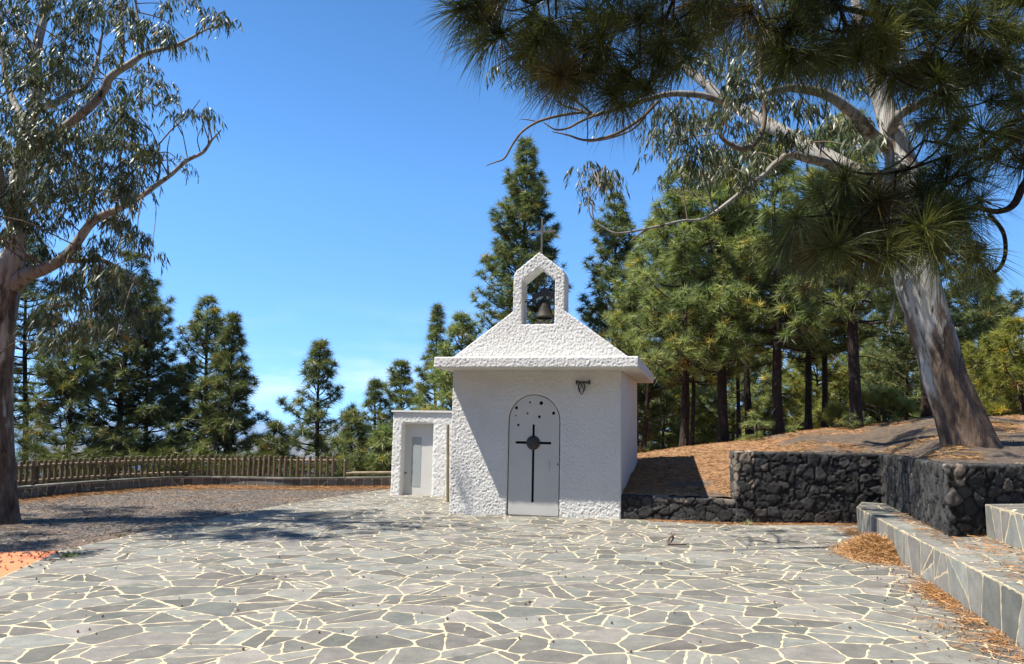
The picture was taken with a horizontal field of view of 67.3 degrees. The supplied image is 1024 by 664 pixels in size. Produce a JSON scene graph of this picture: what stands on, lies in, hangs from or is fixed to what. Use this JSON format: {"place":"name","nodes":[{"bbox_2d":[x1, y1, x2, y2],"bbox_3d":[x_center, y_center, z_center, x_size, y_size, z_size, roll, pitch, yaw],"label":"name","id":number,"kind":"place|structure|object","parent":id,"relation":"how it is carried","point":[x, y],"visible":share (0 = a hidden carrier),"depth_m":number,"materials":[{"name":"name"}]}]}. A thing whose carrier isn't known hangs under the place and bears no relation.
{"place":"outdoors","nodes":[
{"label":"outdoors","id":0,"kind":"place"},
{"bbox_2d":[0,551,54,577],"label":"painted ground","id":1,"kind":"structure","parent":0,"point":[16,564],"depth_m":9.76,"materials":[{"name":"orange paint"}]},
{"bbox_2d":[29,435,389,459],"bbox_3d":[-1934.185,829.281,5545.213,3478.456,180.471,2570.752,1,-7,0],"label":"hills","id":2,"kind":"structure","parent":0,"point":[299,453],"depth_m":5178.33,"materials":[{"name":"green plant"}]},
{"bbox_2d":[14,423,655,476],"bbox_3d":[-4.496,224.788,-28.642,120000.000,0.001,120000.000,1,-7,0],"label":"sea","id":3,"kind":"structure","parent":0,"point":[261,430],"depth_m":18196.69,"materials":[{"name":"blue liquid"}]},
{"bbox_2d":[0,489,1023,663],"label":"paving","id":4,"kind":"structure","parent":0,"point":[147,618],"depth_m":7.68,"materials":[{"name":"grey stone"}]},
{"bbox_2d":[60,549,78,557],"bbox_3d":[-5.718,2.884,10.012,0.257,0.159,0.352,1,-7,0],"label":"grass tuft","id":5,"kind":"object","parent":4,"relation":"on","point":[66,555],"visible":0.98,"depth_m":9.96,"materials":[{"name":"green plant"}]},
{"bbox_2d":[0,522,1023,663],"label":"litter","id":6,"kind":"object","parent":4,"relation":"on","point":[565,576],"visible":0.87,"depth_m":8.57,"materials":[{"name":"orange plant"}]},
{"bbox_2d":[667,532,688,544],"bbox_3d":[2.418,3.003,11.209,0.332,0.205,0.072,2,-7,-7],"label":"curled twig","id":7,"kind":"object","parent":4,"relation":"on","point":[668,539],"visible":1,"depth_m":11.19,"materials":[{"name":"brown wood"}]},
{"bbox_2d":[729,450,1023,536],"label":"stone wall","id":8,"kind":"structure","parent":4,"relation":"on","point":[947,499],"depth_m":13.82,"materials":[{"name":"black stone"}]},
{"bbox_2d":[0,0,1023,436],"label":"sky","id":9,"kind":"structure","parent":0,"point":[348,191],"materials":[{"name":"blue"}]},
{"bbox_2d":[622,414,1023,496],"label":"bank","id":10,"kind":"structure","parent":0,"point":[879,438],"depth_m":15.81,"materials":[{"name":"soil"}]},
{"bbox_2d":[574,191,671,448],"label":"pine tree","id":11,"kind":"object","parent":10,"relation":"on","point":[612,241],"visible":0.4,"depth_m":31.27,"materials":[{"name":"green plant"}]},
{"bbox_2d":[608,253,678,452],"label":"pine tree","id":12,"kind":"object","parent":10,"relation":"on","point":[653,432],"visible":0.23,"depth_m":27.51,"materials":[{"name":"green plant"}]},
{"bbox_2d":[596,216,691,451],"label":"pine tree","id":13,"kind":"object","parent":10,"relation":"on","point":[640,258],"visible":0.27,"depth_m":26.90,"materials":[{"name":"green plant"}]},
{"bbox_2d":[639,390,701,444],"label":"pine tree","id":14,"kind":"object","parent":10,"relation":"on","point":[665,420],"visible":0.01,"depth_m":39.04,"materials":[{"name":"green plant"}]},
{"bbox_2d":[638,362,716,450],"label":"pine tree","id":15,"kind":"object","parent":10,"relation":"on","point":[668,439],"visible":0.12,"depth_m":32.90,"materials":[{"name":"green plant"}]},
{"bbox_2d":[619,163,749,446],"bbox_3d":[5.136,-0.894,22.471,3.936,8.516,4.417,1,-7,0],"label":"pine tree","id":16,"kind":"object","parent":10,"relation":"on","point":[673,235],"visible":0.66,"depth_m":21.84,"materials":[{"name":"green plant"}]},
{"bbox_2d":[651,209,742,445],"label":"pine tree","id":17,"kind":"object","parent":10,"relation":"on","point":[692,426],"visible":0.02,"depth_m":26.80,"materials":[{"name":"green plant"}]},
{"bbox_2d":[664,362,767,446],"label":"pine tree","id":18,"kind":"object","parent":10,"relation":"on","point":[699,379],"visible":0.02,"depth_m":35.95,"materials":[{"name":"green plant"}]},
{"bbox_2d":[654,148,790,442],"bbox_3d":[5.529,-1.091,21.972,4.144,8.603,4.205,7,-9,-37],"label":"pine tree","id":19,"kind":"object","parent":10,"relation":"on","point":[717,234],"visible":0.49,"depth_m":21.21,"materials":[{"name":"green plant"}]},
{"bbox_2d":[664,346,814,444],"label":"pine tree","id":20,"kind":"object","parent":10,"relation":"on","point":[759,403],"visible":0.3,"depth_m":32.15,"materials":[{"name":"green plant"}]},
{"bbox_2d":[687,168,797,433],"bbox_3d":[7.068,-1.134,24.165,3.768,8.606,3.415,1,-7,0],"label":"pine tree","id":21,"kind":"object","parent":10,"relation":"on","point":[747,399],"visible":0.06,"depth_m":23.91,"materials":[{"name":"green plant"}]},
{"bbox_2d":[711,215,784,439],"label":"pine tree","id":22,"kind":"object","parent":10,"relation":"on","point":[762,363],"visible":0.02,"depth_m":26.82,"materials":[{"name":"green plant"}]},
{"bbox_2d":[485,0,1011,463],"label":"eucalyptus tree","id":23,"kind":"object","parent":10,"relation":"on","point":[960,415],"visible":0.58,"depth_m":11.85,"materials":[{"name":"green plant"}]},
{"bbox_2d":[738,408,774,440],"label":"pine tree","id":24,"kind":"object","parent":10,"relation":"on","point":[756,420],"visible":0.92,"depth_m":19.83,"materials":[{"name":"green plant"}]},
{"bbox_2d":[696,348,831,441],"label":"pine tree","id":25,"kind":"object","parent":10,"relation":"on","point":[788,420],"visible":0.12,"depth_m":34.40,"materials":[{"name":"green plant"}]},
{"bbox_2d":[707,130,846,435],"bbox_3d":[7.205,-1.593,20.894,3.898,8.825,4.058,-5,-10,40],"label":"pine tree","id":26,"kind":"object","parent":10,"relation":"on","point":[778,331],"visible":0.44,"depth_m":20.47,"materials":[{"name":"green plant"}]},
{"bbox_2d":[760,356,820,432],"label":"pine tree","id":27,"kind":"object","parent":10,"relation":"on","point":[790,388],"visible":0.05,"depth_m":39.70,"materials":[{"name":"green plant"}]},
{"bbox_2d":[760,226,873,429],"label":"pine tree","id":28,"kind":"object","parent":10,"relation":"on","point":[810,358],"visible":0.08,"depth_m":24.87,"materials":[{"name":"green plant"}]},
{"bbox_2d":[759,331,876,434],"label":"pine tree","id":29,"kind":"object","parent":10,"relation":"on","point":[832,380],"visible":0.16,"depth_m":35.54,"materials":[{"name":"green plant"}]},
{"bbox_2d":[818,401,848,427],"bbox_3d":[8.655,2.192,20.551,0.972,0.818,0.851,1,-7,0],"label":"broom bush","id":30,"kind":"object","parent":10,"relation":"on","point":[832,412],"visible":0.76,"depth_m":20.40,"materials":[{"name":"green plant"}]},
{"bbox_2d":[786,190,891,427],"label":"pine tree","id":31,"kind":"object","parent":10,"relation":"on","point":[868,333],"visible":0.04,"depth_m":25.14,"materials":[{"name":"green plant"}]},
{"bbox_2d":[742,104,946,428],"bbox_3d":[8.531,-1.601,19.368,5.246,8.581,4.470,1,-7,0],"label":"pine tree","id":32,"kind":"object","parent":10,"relation":"on","point":[852,320],"visible":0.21,"depth_m":18.97,"materials":[{"name":"green plant"}]},
{"bbox_2d":[801,365,892,428],"bbox_3d":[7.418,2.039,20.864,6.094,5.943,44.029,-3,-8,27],"label":"pine tree","id":33,"kind":"object","parent":10,"relation":"on","point":[845,389],"visible":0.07,"depth_m":37.13,"materials":[{"name":"green plant"}]},
{"bbox_2d":[833,411,861,431],"bbox_3d":[8.147,2.327,18.554,0.968,0.967,1.002,1,-7,0],"label":"bush","id":34,"kind":"object","parent":10,"relation":"on","point":[841,422],"visible":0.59,"depth_m":18.59,"materials":[{"name":"green plant"}]},
{"bbox_2d":[812,324,889,421],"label":"pine tree","id":35,"kind":"object","parent":10,"relation":"on","point":[845,355],"depth_m":43.94,"materials":[{"name":"green plant"}]},
{"bbox_2d":[842,275,920,420],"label":"pine tree","id":36,"kind":"object","parent":10,"relation":"on","point":[886,356],"visible":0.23,"depth_m":32.91,"materials":[{"name":"green plant"}]},
{"bbox_2d":[859,347,920,421],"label":"pine tree","id":37,"kind":"object","parent":10,"relation":"on","point":[862,367],"visible":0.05,"depth_m":40.83,"materials":[{"name":"green plant"}]},
{"bbox_2d":[861,381,922,421],"bbox_3d":[9.865,1.800,20.301,1.758,1.185,1.382,1,-7,0],"label":"broom bush","id":38,"kind":"object","parent":10,"relation":"on","point":[890,399],"visible":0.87,"depth_m":19.98,"materials":[{"name":"green plant"}]},
{"bbox_2d":[863,347,920,424],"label":"pine tree","id":39,"kind":"object","parent":10,"relation":"on","point":[916,372],"visible":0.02,"depth_m":39.58,"materials":[{"name":"green plant"}]},
{"bbox_2d":[855,193,1012,417],"bbox_3d":[14.655,-1.309,27.270,4.592,8.772,5.142,8,-10,-42],"label":"pine tree","id":40,"kind":"object","parent":10,"relation":"on","point":[899,343],"visible":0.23,"depth_m":26.91,"materials":[{"name":"green plant"}]},
{"bbox_2d":[906,273,1023,405],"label":"pine tree","id":41,"kind":"object","parent":10,"relation":"on","point":[1018,304],"visible":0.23,"depth_m":30.67,"materials":[{"name":"green plant"}]},
{"bbox_2d":[961,313,1023,415],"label":"bush","id":42,"kind":"object","parent":10,"relation":"on","point":[1002,343],"visible":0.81,"depth_m":23.96,"materials":[{"name":"green plant"}]},
{"bbox_2d":[969,362,1023,415],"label":"pine tree","id":43,"kind":"object","parent":10,"relation":"on","point":[999,393],"visible":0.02,"depth_m":33.33,"materials":[{"name":"green plant"}]},
{"bbox_2d":[975,292,1023,398],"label":"pine tree","id":44,"kind":"object","parent":10,"relation":"on","point":[1000,327],"depth_m":36.19,"materials":[{"name":"green plant"}]},
{"bbox_3d":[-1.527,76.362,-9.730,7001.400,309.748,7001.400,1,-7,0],"label":"ground","id":45,"kind":"structure","parent":0,"visible":0},
{"bbox_2d":[0,230,111,464],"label":"pine tree","id":46,"kind":"object","parent":45,"relation":"on","point":[25,297],"visible":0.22,"depth_m":26.90,"materials":[{"name":"green plant"}]},
{"bbox_2d":[14,333,140,480],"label":"pine tree","id":47,"kind":"object","parent":45,"relation":"on","point":[88,380],"visible":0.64,"depth_m":25.41,"materials":[{"name":"green plant"}]},
{"bbox_2d":[45,247,197,477],"bbox_3d":[-14.056,1.495,27.975,5.449,9.553,5.289,4,-8,-22],"label":"pine tree","id":48,"kind":"object","parent":45,"relation":"on","point":[122,389],"visible":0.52,"depth_m":27.82,"materials":[{"name":"green plant"}]},
{"bbox_2d":[0,0,243,524],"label":"eucalyptus tree","id":49,"kind":"object","parent":45,"relation":"on","point":[18,275],"visible":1,"depth_m":13.57,"materials":[{"name":"green plant"}]},
{"bbox_2d":[99,281,196,473],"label":"pine tree","id":50,"kind":"object","parent":45,"relation":"on","point":[164,348],"visible":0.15,"depth_m":29.71,"materials":[{"name":"green plant"}]},
{"bbox_2d":[0,487,387,552],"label":"gravel","id":51,"kind":"structure","parent":45,"relation":"on","point":[55,544],"depth_m":15.45,"materials":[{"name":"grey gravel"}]},
{"bbox_2d":[18,484,1023,663],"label":"needle litter","id":52,"kind":"object","parent":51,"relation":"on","point":[942,598],"visible":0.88,"depth_m":8.21,"materials":[{"name":"brown plant"}]},
{"bbox_2d":[134,292,257,475],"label":"pine tree","id":53,"kind":"object","parent":45,"relation":"on","point":[208,324],"visible":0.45,"depth_m":28.44,"materials":[{"name":"green plant"}]},
{"bbox_2d":[15,443,391,485],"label":"undergrowth","id":54,"kind":"object","parent":45,"relation":"on","point":[354,464],"visible":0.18,"depth_m":23.85,"materials":[{"name":"green plant"}]},
{"bbox_2d":[18,476,390,500],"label":"garden wall","id":55,"kind":"structure","parent":45,"relation":"on","point":[40,490],"depth_m":21.72,"materials":[{"name":"grey stone"}]},
{"bbox_2d":[16,455,346,485],"bbox_3d":[-9.485,3.703,19.948,9.860,1.019,3.306,8,-10,-42],"label":"picket fence","id":56,"kind":"object","parent":55,"relation":"on","point":[34,474],"visible":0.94,"depth_m":21.61,"materials":[{"name":"brown wood"}]},
{"bbox_2d":[346,471,390,473],"bbox_3d":[-3.589,4.077,22.302,2.402,0.116,0.138,3,-8,-15],"label":"log rail","id":57,"kind":"object","parent":56,"relation":"attached to","point":[374,472],"visible":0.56,"depth_m":22.14,"materials":[{"name":"brown wood"}]},
{"bbox_2d":[173,309,276,475],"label":"pine tree","id":58,"kind":"object","parent":45,"relation":"on","point":[242,390],"visible":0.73,"depth_m":27.68,"materials":[{"name":"green plant"}]},
{"bbox_2d":[245,417,296,476],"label":"pine tree","id":59,"kind":"object","parent":45,"relation":"on","point":[286,445],"visible":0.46,"depth_m":27.11,"materials":[{"name":"green plant"}]},
{"bbox_2d":[254,337,370,475],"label":"pine tree","id":60,"kind":"object","parent":45,"relation":"on","point":[318,361],"visible":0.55,"depth_m":28.70,"materials":[{"name":"green plant"}]},
{"bbox_2d":[312,407,379,476],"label":"pine tree","id":61,"kind":"object","parent":45,"relation":"on","point":[355,418],"visible":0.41,"depth_m":26.50,"materials":[{"name":"green plant"}]},
{"bbox_2d":[338,377,394,467],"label":"pine tree","id":62,"kind":"object","parent":45,"relation":"on","point":[375,396],"visible":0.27,"depth_m":29.70,"materials":[{"name":"green plant"}]},
{"bbox_2d":[363,421,392,476],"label":"pine tree","id":63,"kind":"object","parent":45,"relation":"on","point":[384,434],"visible":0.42,"depth_m":24.54,"materials":[{"name":"green plant"}]},
{"bbox_2d":[377,356,418,456],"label":"pine tree","id":64,"kind":"object","parent":45,"relation":"on","point":[396,379],"visible":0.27,"depth_m":30.76,"materials":[{"name":"green plant"}]},
{"bbox_2d":[390,410,451,496],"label":"outbuilding","id":65,"kind":"structure","parent":45,"relation":"on","point":[418,463],"depth_m":19.62,"materials":[{"name":"white paint"}]},
{"bbox_2d":[403,424,433,494],"bbox_3d":[-2.361,3.242,19.657,0.904,1.825,0.110,-1,-8,18],"label":"door","id":66,"kind":"structure","parent":65,"relation":"in","point":[418,463],"depth_m":19.67,"materials":[{"name":"white paint"}]},
{"bbox_2d":[411,300,452,410],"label":"pine tree","id":67,"kind":"object","parent":45,"relation":"on","point":[435,329],"visible":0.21,"depth_m":29.97,"materials":[{"name":"green plant"}]},
{"bbox_2d":[405,310,486,410],"bbox_3d":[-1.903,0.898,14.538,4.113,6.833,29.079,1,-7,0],"label":"pine tree","id":68,"kind":"object","parent":45,"relation":"on","point":[456,328],"visible":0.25,"depth_m":26.80,"materials":[{"name":"green plant"}]},
{"bbox_2d":[446,133,573,376],"bbox_3d":[0.602,-0.680,30.028,6.737,15.004,6.063,1,-7,0],"label":"pine tree","id":69,"kind":"object","parent":45,"relation":"on","point":[526,204],"visible":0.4,"depth_m":30.23,"materials":[{"name":"green plant"}]},
{"bbox_2d":[434,218,653,518],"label":"chapel","id":70,"kind":"structure","parent":45,"relation":"on","point":[544,419],"depth_m":15.06,"materials":[{"name":"white paint"}]},
{"bbox_2d":[446,424,448,501],"bbox_3d":[-1.484,3.058,17.810,0.119,1.824,0.072,1,-7,0],"label":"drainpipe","id":71,"kind":"object","parent":70,"relation":"attached to","point":[447,463],"visible":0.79,"depth_m":17.79,"materials":[{"name":"white plastic"}]},
{"bbox_2d":[508,395,559,515],"bbox_3d":[0.433,2.405,15.020,1.059,2.383,0.194,-1,-7,14],"label":"door","id":72,"kind":"structure","parent":70,"relation":"in","point":[534,429],"depth_m":14.98,"materials":[{"name":"white paint"}]},
{"bbox_2d":[621,493,735,522],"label":"stone wall","id":73,"kind":"structure","parent":45,"relation":"on","point":[684,508],"depth_m":14.19,"materials":[{"name":"black stone"}]},
{"bbox_2d":[407,0,1023,324],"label":"pine tree","id":74,"kind":"object","parent":45,"relation":"on","point":[875,48],"visible":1,"depth_m":4.24,"materials":[{"name":"green plant"}]},
{"bbox_2d":[820,530,909,568],"bbox_3d":[4.937,2.887,10.351,1.433,0.398,2.546,0,-7,12],"label":"needle heap","id":75,"kind":"object","parent":45,"relation":"on","point":[873,548],"visible":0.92,"depth_m":10.07,"materials":[{"name":"plant"}]},
{"bbox_2d":[857,502,1023,650],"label":"stone bench","id":76,"kind":"object","parent":45,"relation":"on","point":[992,596],"visible":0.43,"depth_m":7.67,"materials":[{"name":"grey stone"}]},
{"bbox_2d":[985,504,1023,551],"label":"stone bench","id":77,"kind":"object","parent":76,"relation":"on","point":[1005,523],"visible":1,"depth_m":8.55,"materials":[{"name":"grey stone"}]}
]}

